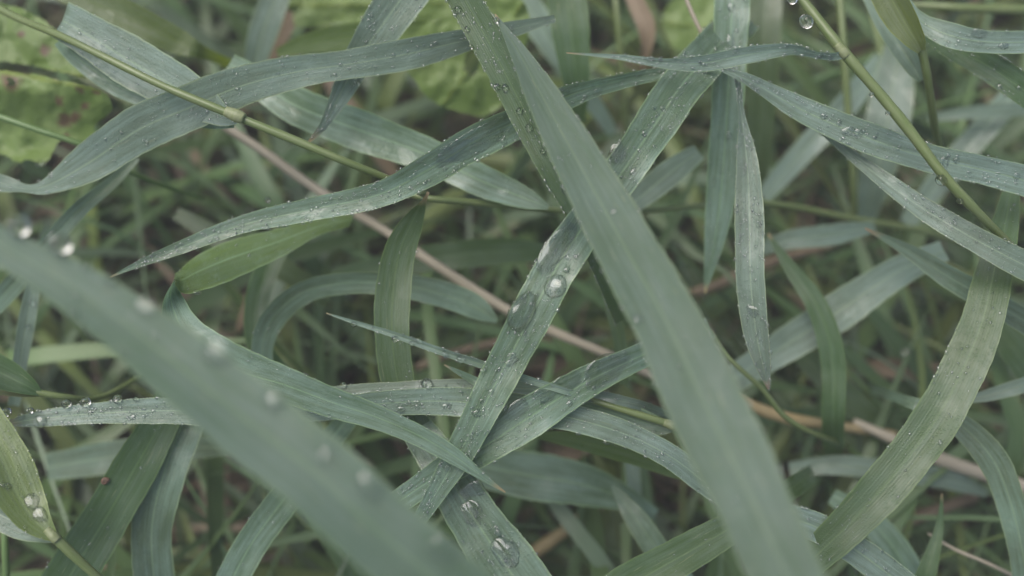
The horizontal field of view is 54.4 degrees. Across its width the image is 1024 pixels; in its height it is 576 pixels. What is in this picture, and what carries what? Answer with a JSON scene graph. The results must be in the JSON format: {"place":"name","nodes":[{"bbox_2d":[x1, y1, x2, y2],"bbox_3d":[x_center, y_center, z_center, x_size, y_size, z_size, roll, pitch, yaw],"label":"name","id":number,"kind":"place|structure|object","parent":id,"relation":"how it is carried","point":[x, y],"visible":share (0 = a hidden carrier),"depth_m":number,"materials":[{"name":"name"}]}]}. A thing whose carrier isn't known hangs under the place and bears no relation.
{"place":"outdoors","nodes":[
{"label":"outdoors","id":0,"kind":"place"},
{"bbox_2d":[0,0,1023,575],"bbox_3d":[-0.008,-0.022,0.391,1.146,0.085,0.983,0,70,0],"label":"undergrowth grass","id":1,"kind":"structure","parent":0,"point":[64,366],"depth_m":0.38,"materials":[{"name":"plant"}]},
{"bbox_2d":[1,533,9,575],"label":"grass stalk","id":2,"kind":"object","parent":1,"relation":"on","point":[5,557],"depth_m":0.29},
{"bbox_2d":[8,218,54,406],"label":"grass blade","id":3,"kind":"object","parent":1,"relation":"on","point":[24,335],"visible":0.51,"depth_m":0.29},
{"bbox_2d":[0,3,86,77],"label":"dock leaf","id":4,"kind":"object","parent":1,"relation":"on","point":[20,43],"visible":0.57,"depth_m":0.31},
{"bbox_2d":[0,408,102,575],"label":"grass shoot","id":5,"kind":"object","parent":1,"relation":"attached to","point":[19,472],"depth_m":0.25,"materials":[{"name":"green plant"}]},
{"bbox_2d":[24,493,39,509],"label":"water drop","id":6,"kind":"object","parent":5,"relation":"on","point":[31,500],"visible":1,"depth_m":0.25,"materials":[{"name":"clear liquid"}]},
{"bbox_2d":[32,506,47,522],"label":"water drop","id":7,"kind":"object","parent":5,"relation":"on","point":[39,514],"visible":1,"depth_m":0.25,"materials":[{"name":"clear liquid"}]},
{"bbox_2d":[0,70,111,161],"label":"dock leaf","id":8,"kind":"object","parent":1,"relation":"on","point":[73,110],"visible":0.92,"depth_m":0.30,"materials":[{"name":"plant"}]},
{"bbox_2d":[0,158,138,313],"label":"grass blade","id":9,"kind":"object","parent":1,"relation":"on","point":[69,219],"visible":0.76,"depth_m":0.29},
{"bbox_2d":[0,353,139,401],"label":"grass shoot","id":10,"kind":"object","parent":1,"relation":"on","point":[16,380],"depth_m":0.27,"materials":[{"name":"green plant"}]},
{"bbox_2d":[0,113,204,200],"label":"grass stalk","id":11,"kind":"object","parent":1,"relation":"on","point":[33,128],"depth_m":0.29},
{"bbox_2d":[41,394,179,575],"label":"grass blade","id":12,"kind":"object","parent":1,"relation":"on","point":[94,534],"visible":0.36,"depth_m":0.28,"materials":[{"name":"plant"}]},
{"bbox_2d":[45,436,225,480],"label":"grass blade","id":13,"kind":"object","parent":1,"relation":"on","point":[93,459],"visible":0.48,"depth_m":0.32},
{"bbox_2d":[57,0,231,67],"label":"grass blade","id":14,"kind":"object","parent":1,"relation":"on","point":[147,25],"visible":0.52,"depth_m":0.30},
{"bbox_2d":[131,424,201,575],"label":"grass blade","id":15,"kind":"object","parent":1,"relation":"on","point":[152,521],"visible":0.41,"depth_m":0.28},
{"bbox_2d":[0,2,426,197],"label":"grass shoot","id":16,"kind":"object","parent":1,"relation":"attached to","point":[118,62],"depth_m":0.27,"materials":[{"name":"green plant"}]},
{"bbox_2d":[236,299,244,332],"bbox_3d":[-0.088,0.000,0.346,0.005,0.016,0.033,24,72,8],"label":"dry straw","id":17,"kind":"object","parent":1,"relation":"on","point":[240,326],"visible":0.2,"depth_m":0.34,"materials":[{"name":"brown plant"}]},
{"bbox_2d":[0,225,489,575],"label":"grass blade","id":18,"kind":"object","parent":1,"relation":"on","point":[350,504],"visible":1,"depth_m":0.19,"materials":[{"name":"plant"}]},
{"bbox_2d":[6,215,29,236],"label":"water drop","id":19,"kind":"object","parent":18,"relation":"on","point":[17,225],"visible":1,"depth_m":0.20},
{"bbox_2d":[47,233,70,254],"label":"water drop","id":20,"kind":"object","parent":18,"relation":"on","point":[58,243],"visible":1,"depth_m":0.20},
{"bbox_2d":[172,208,331,306],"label":"grass blade","id":21,"kind":"object","parent":1,"relation":"on","point":[290,273],"visible":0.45,"depth_m":0.33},
{"bbox_2d":[244,0,289,62],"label":"grass blade","id":22,"kind":"object","parent":1,"relation":"on","point":[265,25],"visible":0.58,"depth_m":0.33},
{"bbox_2d":[243,224,292,367],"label":"grass blade","id":23,"kind":"object","parent":1,"relation":"on","point":[263,278],"visible":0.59,"depth_m":0.30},
{"bbox_2d":[0,15,554,194],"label":"grass blade","id":24,"kind":"object","parent":1,"relation":"on","point":[123,137],"visible":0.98,"depth_m":0.27,"materials":[{"name":"plant"}]},
{"bbox_2d":[269,9,295,58],"bbox_3d":[-0.079,-0.092,0.350,0.010,0.018,0.041,24,72,8],"label":"dead leaf","id":25,"kind":"object","parent":1,"relation":"on","point":[287,27],"visible":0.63,"depth_m":0.35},
{"bbox_2d":[216,419,355,575],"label":"grass blade","id":26,"kind":"object","parent":1,"relation":"on","point":[269,518],"visible":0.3,"depth_m":0.28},
{"bbox_2d":[162,214,504,492],"bbox_3d":[-0.052,0.023,0.267,0.060,0.027,0.103,-27,72,-9],"label":"grass blade","id":27,"kind":"object","parent":1,"relation":"on","point":[208,269],"visible":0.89,"depth_m":0.26,"materials":[{"name":"plant"}]},
{"bbox_2d":[315,530,367,575],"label":"grass blade","id":28,"kind":"object","parent":1,"relation":"on","point":[338,558],"visible":0.15,"depth_m":0.32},
{"bbox_2d":[276,20,427,57],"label":"grass blade","id":29,"kind":"object","parent":1,"relation":"on","point":[334,38],"visible":0.5,"depth_m":0.32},
{"bbox_2d":[324,81,397,175],"bbox_3d":[-0.060,-0.063,0.379,0.008,0.015,0.050,-36,74,-12],"label":"dead leaf","id":30,"kind":"object","parent":1,"relation":"on","point":[388,167],"visible":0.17,"depth_m":0.38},
{"bbox_2d":[308,0,428,141],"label":"grass blade","id":31,"kind":"object","parent":1,"relation":"on","point":[381,21],"visible":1,"depth_m":0.28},
{"bbox_2d":[287,0,453,27],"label":"lobed leaf","id":32,"kind":"object","parent":1,"relation":"on","point":[313,13],"visible":0.54,"depth_m":0.35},
{"bbox_2d":[252,272,497,359],"bbox_3d":[-0.043,0.007,0.297,0.074,0.020,0.022,-14,71,-5],"label":"grass blade","id":33,"kind":"object","parent":1,"relation":"on","point":[281,309],"visible":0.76,"depth_m":0.29,"materials":[{"name":"plant"}]},
{"bbox_2d":[226,55,548,209],"bbox_3d":[-0.039,-0.043,0.289,0.107,0.006,0.012,25,72,9],"label":"grass blade","id":34,"kind":"object","parent":1,"relation":"on","point":[361,130],"visible":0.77,"depth_m":0.29,"materials":[{"name":"plant"}]},
{"bbox_2d":[374,192,429,424],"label":"grass blade","id":35,"kind":"object","parent":1,"relation":"on","point":[393,290],"visible":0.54,"depth_m":0.27,"materials":[{"name":"plant"}]},
{"bbox_2d":[110,68,706,276],"bbox_3d":[-0.025,-0.032,0.267,0.173,0.013,0.012,-20,71,-7],"label":"grass blade","id":36,"kind":"object","parent":1,"relation":"on","point":[421,173],"visible":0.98,"depth_m":0.27,"materials":[{"name":"plant"}]},
{"bbox_2d":[435,139,456,167],"bbox_3d":[-0.016,-0.036,0.268,0.011,0.006,0.001,-32,34,-2],"label":"water drop","id":37,"kind":"object","parent":36,"relation":"on","point":[445,160],"visible":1,"depth_m":0.27,"materials":[{"name":"clear liquid"}]},
{"bbox_2d":[435,115,510,162],"bbox_3d":[-0.009,-0.040,0.269,0.025,0.007,0.002,-33,37,-1],"label":"leaf","id":38,"kind":"object","parent":36,"relation":"on","point":[475,141],"visible":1,"depth_m":0.27,"materials":[{"name":"plant"}]},
{"bbox_2d":[329,237,542,274],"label":"grass blade","id":39,"kind":"object","parent":1,"relation":"on","point":[471,253],"visible":0.63,"depth_m":0.33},
{"bbox_2d":[222,127,652,379],"bbox_3d":[-0.019,-0.007,0.317,0.186,0.036,0.012,26,72,9],"label":"dry straw","id":40,"kind":"object","parent":1,"relation":"on","point":[285,167],"visible":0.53,"depth_m":0.31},
{"bbox_2d":[326,313,572,395],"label":"grass blade","id":41,"kind":"object","parent":1,"relation":"on","point":[478,363],"visible":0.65,"depth_m":0.26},
{"bbox_2d":[444,364,477,384],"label":"grass blade","id":42,"kind":"object","parent":1,"relation":"on","point":[470,378],"visible":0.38,"depth_m":0.27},
{"bbox_2d":[9,387,914,575],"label":"grass blade","id":43,"kind":"object","parent":1,"relation":"on","point":[865,557],"visible":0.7,"depth_m":0.27,"materials":[{"name":"plant"}]},
{"bbox_2d":[33,415,46,427],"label":"water drop","id":44,"kind":"object","parent":43,"relation":"on","point":[39,421],"visible":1,"depth_m":0.27,"materials":[{"name":"clear liquid"}]},
{"bbox_2d":[398,0,528,115],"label":"lobed leaf","id":45,"kind":"object","parent":1,"relation":"on","point":[449,83],"visible":0.43,"depth_m":0.32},
{"bbox_2d":[405,415,551,575],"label":"grass blade","id":46,"kind":"object","parent":1,"relation":"on","point":[474,544],"visible":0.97,"depth_m":0.27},
{"bbox_2d":[455,475,484,497],"bbox_3d":[-0.011,0.054,0.267,0.008,0.002,0.006,21,95,12],"label":"water drop","id":47,"kind":"object","parent":46,"relation":"on","point":[468,486],"visible":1,"depth_m":0.27,"materials":[{"name":"clear liquid"}]},
{"bbox_2d":[460,499,482,527],"bbox_3d":[-0.010,0.060,0.267,0.006,0.001,0.008,-30,82,5],"label":"water drop","id":48,"kind":"object","parent":46,"relation":"on","point":[471,511],"visible":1,"depth_m":0.27,"materials":[{"name":"clear liquid"}]},
{"bbox_2d":[490,536,518,567],"bbox_3d":[-0.002,0.070,0.264,0.007,0.002,0.009,-30,81,-1],"label":"water drop","id":49,"kind":"object","parent":46,"relation":"on","point":[505,551],"visible":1,"depth_m":0.26,"materials":[{"name":"clear liquid"}]},
{"bbox_2d":[414,337,557,370],"bbox_3d":[-0.008,0.021,0.351,0.055,0.008,0.005,-10,70,-4],"label":"dry straw","id":50,"kind":"object","parent":1,"relation":"on","point":[469,349],"visible":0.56,"depth_m":0.35,"materials":[{"name":"plant"}]},
{"bbox_2d":[333,379,669,418],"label":"grass blade","id":51,"kind":"object","parent":1,"relation":"on","point":[527,389],"visible":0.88,"depth_m":0.27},
{"bbox_2d":[447,0,626,323],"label":"grass blade","id":52,"kind":"object","parent":1,"relation":"on","point":[484,36],"visible":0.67,"depth_m":0.26,"materials":[{"name":"plant"}]},
{"bbox_2d":[394,318,708,506],"bbox_3d":[0.003,0.043,0.285,0.123,0.053,0.011,-27,72,-9],"label":"grass blade","id":53,"kind":"object","parent":1,"relation":"on","point":[537,418],"visible":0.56,"depth_m":0.26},
{"bbox_2d":[501,397,528,419],"bbox_3d":[0.001,0.032,0.262,0.008,0.001,0.005,-30,92,-4],"label":"water drop","id":54,"kind":"object","parent":53,"relation":"on","point":[515,408],"visible":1,"depth_m":0.26,"materials":[{"name":"clear liquid"}]},
{"bbox_2d":[531,389,554,403],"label":"water drop","id":55,"kind":"object","parent":53,"relation":"on","point":[543,396],"visible":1,"depth_m":0.26,"materials":[{"name":"clear liquid"}]},
{"bbox_2d":[551,371,581,388],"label":"water drop","id":56,"kind":"object","parent":53,"relation":"on","point":[572,380],"visible":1,"depth_m":0.26,"materials":[{"name":"clear liquid"}]},
{"bbox_2d":[584,353,629,389],"bbox_3d":[0.025,0.021,0.266,0.015,0.001,0.008,-27,96,-8],"label":"water drop","id":57,"kind":"object","parent":53,"relation":"on","point":[602,370],"visible":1,"depth_m":0.27,"materials":[{"name":"clear liquid"}]},
{"bbox_2d":[541,442,588,459],"bbox_3d":[0.020,0.058,0.348,0.019,0.006,0.008,0,70,0],"label":"dead leaf","id":58,"kind":"object","parent":1,"relation":"on","point":[562,451],"visible":0.61,"depth_m":0.35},
{"bbox_2d":[532,508,603,556],"bbox_3d":[0.015,0.087,0.349,0.050,0.012,0.006,-32,73,-11],"label":"dry straw","id":59,"kind":"object","parent":1,"relation":"on","point":[548,542],"visible":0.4,"depth_m":0.34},
{"bbox_2d":[479,449,657,519],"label":"grass blade","id":60,"kind":"object","parent":1,"relation":"on","point":[538,476],"visible":0.77,"depth_m":0.31,"materials":[{"name":"plant"}]},
{"bbox_2d":[547,0,589,122],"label":"grass blade","id":61,"kind":"object","parent":1,"relation":"on","point":[570,28],"visible":0.76,"depth_m":0.31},
{"bbox_2d":[522,0,617,135],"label":"grass blade","id":62,"kind":"object","parent":1,"relation":"on","point":[541,38],"visible":0.48,"depth_m":0.34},
{"bbox_2d":[416,20,757,519],"bbox_3d":[0.019,-0.006,0.284,0.013,0.071,0.193,32,73,11],"label":"grass blade","id":63,"kind":"object","parent":1,"relation":"on","point":[471,431],"visible":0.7,"depth_m":0.26,"materials":[{"name":"plant"}]},
{"bbox_2d":[505,353,518,366],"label":"water drop","id":64,"kind":"object","parent":63,"relation":"on","point":[512,359],"visible":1,"depth_m":0.26,"materials":[{"name":"clear liquid"}]},
{"bbox_2d":[507,291,535,330],"bbox_3d":[0.003,0.006,0.258,0.007,0.003,0.011,28,86,-14],"label":"water drop","id":65,"kind":"object","parent":63,"relation":"on","point":[521,310],"visible":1,"depth_m":0.26,"materials":[{"name":"clear liquid"}]},
{"bbox_2d":[544,274,566,297],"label":"water drop","id":66,"kind":"object","parent":63,"relation":"on","point":[555,285],"visible":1,"depth_m":0.26,"materials":[{"name":"clear liquid"}]},
{"bbox_2d":[536,223,576,275],"bbox_3d":[0.012,-0.010,0.259,0.007,0.002,0.016,32,90,0],"label":"water drop","id":67,"kind":"object","parent":63,"relation":"on","point":[556,247],"visible":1,"depth_m":0.26,"materials":[{"name":"clear liquid"}]},
{"bbox_2d":[608,142,625,164],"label":"water drop","id":68,"kind":"object","parent":63,"relation":"on","point":[616,154],"visible":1,"depth_m":0.26,"materials":[{"name":"clear liquid"}]},
{"bbox_2d":[685,0,701,32],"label":"grass stalk","id":69,"kind":"object","parent":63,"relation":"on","point":[692,14],"depth_m":0.29,"materials":[{"name":"plant"}]},
{"bbox_2d":[601,292,627,384],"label":"grass blade","id":70,"kind":"object","parent":1,"relation":"on","point":[618,334],"visible":0.5,"depth_m":0.30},
{"bbox_2d":[613,0,628,135],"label":"grass stalk","id":71,"kind":"object","parent":1,"relation":"on","point":[621,66],"depth_m":0.35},
{"bbox_2d":[626,0,655,69],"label":"dead leaf","id":72,"kind":"object","parent":71,"relation":"on","point":[642,15],"visible":0.85,"depth_m":0.34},
{"bbox_2d":[580,398,673,434],"bbox_3d":[0.041,0.045,0.296,0.077,0.056,0.009,11,70,4],"label":"grass shoot","id":73,"kind":"object","parent":1,"relation":"on","point":[650,421],"depth_m":0.27,"materials":[{"name":"green plant"}]},
{"bbox_2d":[536,431,680,479],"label":"grass blade","id":74,"kind":"object","parent":73,"relation":"attached to","point":[589,444],"visible":0.52,"depth_m":0.29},
{"bbox_2d":[625,463,641,495],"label":"grass blade","id":75,"kind":"object","parent":1,"relation":"on","point":[633,480],"visible":0.3,"depth_m":0.33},
{"bbox_2d":[610,484,692,575],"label":"grass blade","id":76,"kind":"object","parent":1,"relation":"on","point":[645,532],"visible":0.74,"depth_m":0.30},
{"bbox_2d":[495,14,824,575],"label":"grass blade","id":77,"kind":"object","parent":1,"relation":"on","point":[719,432],"visible":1,"depth_m":0.21,"materials":[{"name":"plant"}]},
{"bbox_2d":[631,145,703,209],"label":"grass blade","id":78,"kind":"object","parent":1,"relation":"on","point":[660,180],"visible":0.85,"depth_m":0.30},
{"bbox_2d":[411,194,957,243],"bbox_3d":[0.075,-0.022,0.327,0.220,0.083,0.013,-4,70,-1],"label":"grass stalk","id":79,"kind":"object","parent":1,"relation":"on","point":[652,210],"depth_m":0.32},
{"bbox_2d":[662,0,713,51],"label":"lobed leaf","id":80,"kind":"object","parent":1,"relation":"on","point":[681,30],"visible":0.55,"depth_m":0.35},
{"bbox_2d":[604,465,825,575],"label":"grass blade","id":81,"kind":"object","parent":1,"relation":"on","point":[686,553],"visible":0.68,"depth_m":0.27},
{"bbox_2d":[704,0,750,292],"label":"grass blade","id":82,"kind":"object","parent":1,"relation":"on","point":[721,181],"visible":0.94,"depth_m":0.29,"materials":[{"name":"plant"}]},
{"bbox_2d":[725,47,770,388],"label":"grass blade","id":83,"kind":"object","parent":1,"relation":"on","point":[749,224],"visible":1,"depth_m":0.27,"materials":[{"name":"plant"}]},
{"bbox_2d":[688,245,833,297],"bbox_3d":[0.088,-0.006,0.364,0.065,0.012,0.005,-17,71,-6],"label":"dry straw","id":84,"kind":"object","parent":1,"relation":"on","point":[770,262],"visible":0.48,"depth_m":0.36,"materials":[{"name":"brown plant"}]},
{"bbox_2d":[746,0,782,199],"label":"grass blade","id":85,"kind":"object","parent":1,"relation":"on","point":[766,17],"visible":0.57,"depth_m":0.34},
{"bbox_2d":[711,330,849,446],"bbox_3d":[0.082,0.038,0.308,0.060,0.052,0.014,22,72,8],"label":"grass stalk","id":86,"kind":"object","parent":1,"relation":"on","point":[766,394],"depth_m":0.29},
{"bbox_2d":[566,0,1013,243],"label":"grass shoot","id":87,"kind":"object","parent":1,"relation":"attached to","point":[734,57],"depth_m":0.26,"materials":[{"name":"green plant"}]},
{"bbox_2d":[799,14,813,28],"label":"water drop","id":88,"kind":"object","parent":87,"relation":"attached to","point":[806,21],"visible":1,"depth_m":0.26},
{"bbox_2d":[719,68,1023,196],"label":"grass blade","id":89,"kind":"object","parent":87,"relation":"attached to","point":[881,142],"visible":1,"depth_m":0.27,"materials":[{"name":"plant"}]},
{"bbox_2d":[821,134,1023,280],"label":"grass blade","id":90,"kind":"object","parent":87,"relation":"attached to","point":[1002,254],"visible":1,"depth_m":0.27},
{"bbox_2d":[659,241,948,418],"bbox_3d":[0.095,0.029,0.366,0.090,0.133,0.018,-24,72,-8],"label":"grass blade","id":91,"kind":"object","parent":1,"relation":"on","point":[851,303],"visible":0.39,"depth_m":0.31,"materials":[{"name":"plant"}]},
{"bbox_2d":[767,233,845,455],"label":"grass blade","id":92,"kind":"object","parent":1,"relation":"on","point":[830,345],"visible":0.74,"depth_m":0.30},
{"bbox_2d":[764,221,875,254],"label":"grass blade","id":93,"kind":"object","parent":1,"relation":"on","point":[822,235],"visible":0.84,"depth_m":0.33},
{"bbox_2d":[762,53,879,199],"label":"grass blade","id":94,"kind":"object","parent":1,"relation":"on","point":[803,151],"visible":0.78,"depth_m":0.35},
{"bbox_2d":[746,397,897,435],"bbox_3d":[0.096,0.043,0.326,0.068,0.026,0.008,9,70,3],"label":"dry straw","id":95,"kind":"object","parent":1,"relation":"on","point":[764,411],"visible":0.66,"depth_m":0.32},
{"bbox_2d":[836,0,857,215],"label":"grass stalk","id":96,"kind":"object","parent":1,"relation":"on","point":[845,74],"depth_m":0.33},
{"bbox_2d":[794,350,901,443],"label":"grass blade","id":97,"kind":"object","parent":1,"relation":"on","point":[859,405],"visible":0.51,"depth_m":0.34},
{"bbox_2d":[828,489,919,574],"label":"grass blade","id":98,"kind":"object","parent":1,"relation":"on","point":[886,536],"visible":0.51,"depth_m":0.31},
{"bbox_2d":[858,44,913,218],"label":"grass blade","id":99,"kind":"object","parent":1,"relation":"on","point":[894,80],"visible":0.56,"depth_m":0.34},
{"bbox_2d":[788,455,988,496],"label":"grass blade","id":100,"kind":"object","parent":1,"relation":"on","point":[850,465],"visible":0.73,"depth_m":0.33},
{"bbox_2d":[863,0,942,146],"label":"grass shoot","id":101,"kind":"object","parent":1,"relation":"on","point":[897,24],"depth_m":0.28,"materials":[{"name":"green plant"}]},
{"bbox_2d":[910,0,1023,53],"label":"grass blade","id":102,"kind":"object","parent":101,"relation":"attached to","point":[951,35],"visible":1,"depth_m":0.27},
{"bbox_2d":[812,191,1019,570],"bbox_3d":[0.113,0.030,0.273,0.020,0.034,0.132,32,73,11],"label":"grass blade","id":103,"kind":"object","parent":1,"relation":"on","point":[888,482],"visible":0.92,"depth_m":0.27,"materials":[{"name":"plant"}]},
{"bbox_2d":[849,359,988,388],"bbox_3d":[0.148,0.032,0.368,0.059,0.011,0.009,0,70,0],"label":"dead leaf","id":104,"kind":"object","parent":1,"relation":"on","point":[882,368],"visible":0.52,"depth_m":0.36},
{"bbox_2d":[870,493,979,541],"bbox_3d":[0.137,0.082,0.348,0.056,0.014,0.006,-20,71,-7],"label":"dry straw","id":105,"kind":"object","parent":1,"relation":"on","point":[953,503],"visible":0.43,"depth_m":0.34,"materials":[{"name":"brown plant"}]},
{"bbox_2d":[915,493,943,575],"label":"grass blade","id":106,"kind":"object","parent":1,"relation":"on","point":[928,564],"visible":1,"depth_m":0.29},
{"bbox_2d":[852,418,1023,493],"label":"dry straw","id":107,"kind":"object","parent":1,"relation":"on","point":[958,465],"visible":0.56,"depth_m":0.33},
{"bbox_2d":[862,381,1023,575],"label":"grass blade","id":108,"kind":"object","parent":1,"relation":"on","point":[985,450],"visible":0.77,"depth_m":0.28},
{"bbox_2d":[865,228,1023,334],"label":"grass blade","id":109,"kind":"object","parent":1,"relation":"on","point":[954,280],"visible":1,"depth_m":0.28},
{"bbox_2d":[900,92,1013,225],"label":"grass blade","id":110,"kind":"object","parent":1,"relation":"on","point":[977,136],"visible":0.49,"depth_m":0.34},
{"bbox_2d":[913,2,1023,14],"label":"grass stalk","id":111,"kind":"object","parent":1,"relation":"on","point":[1009,9],"depth_m":0.33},
{"bbox_2d":[927,532,1011,575],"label":"dry straw","id":112,"kind":"object","parent":1,"relation":"on","point":[1004,571],"visible":1,"depth_m":0.30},
{"bbox_2d":[925,36,1023,107],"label":"grass blade","id":113,"kind":"object","parent":1,"relation":"on","point":[1008,75],"visible":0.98,"depth_m":0.28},
{"bbox_2d":[928,102,1023,121],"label":"grass blade","id":114,"kind":"object","parent":1,"relation":"on","point":[997,110],"visible":0.87,"depth_m":0.34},
{"bbox_2d":[973,377,1023,402],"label":"grass blade","id":115,"kind":"object","parent":1,"relation":"on","point":[1010,389],"visible":0.73,"depth_m":0.29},
{"bbox_2d":[996,323,1023,378],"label":"grass blade","id":116,"kind":"object","parent":1,"relation":"on","point":[1010,348],"visible":0.41,"depth_m":0.33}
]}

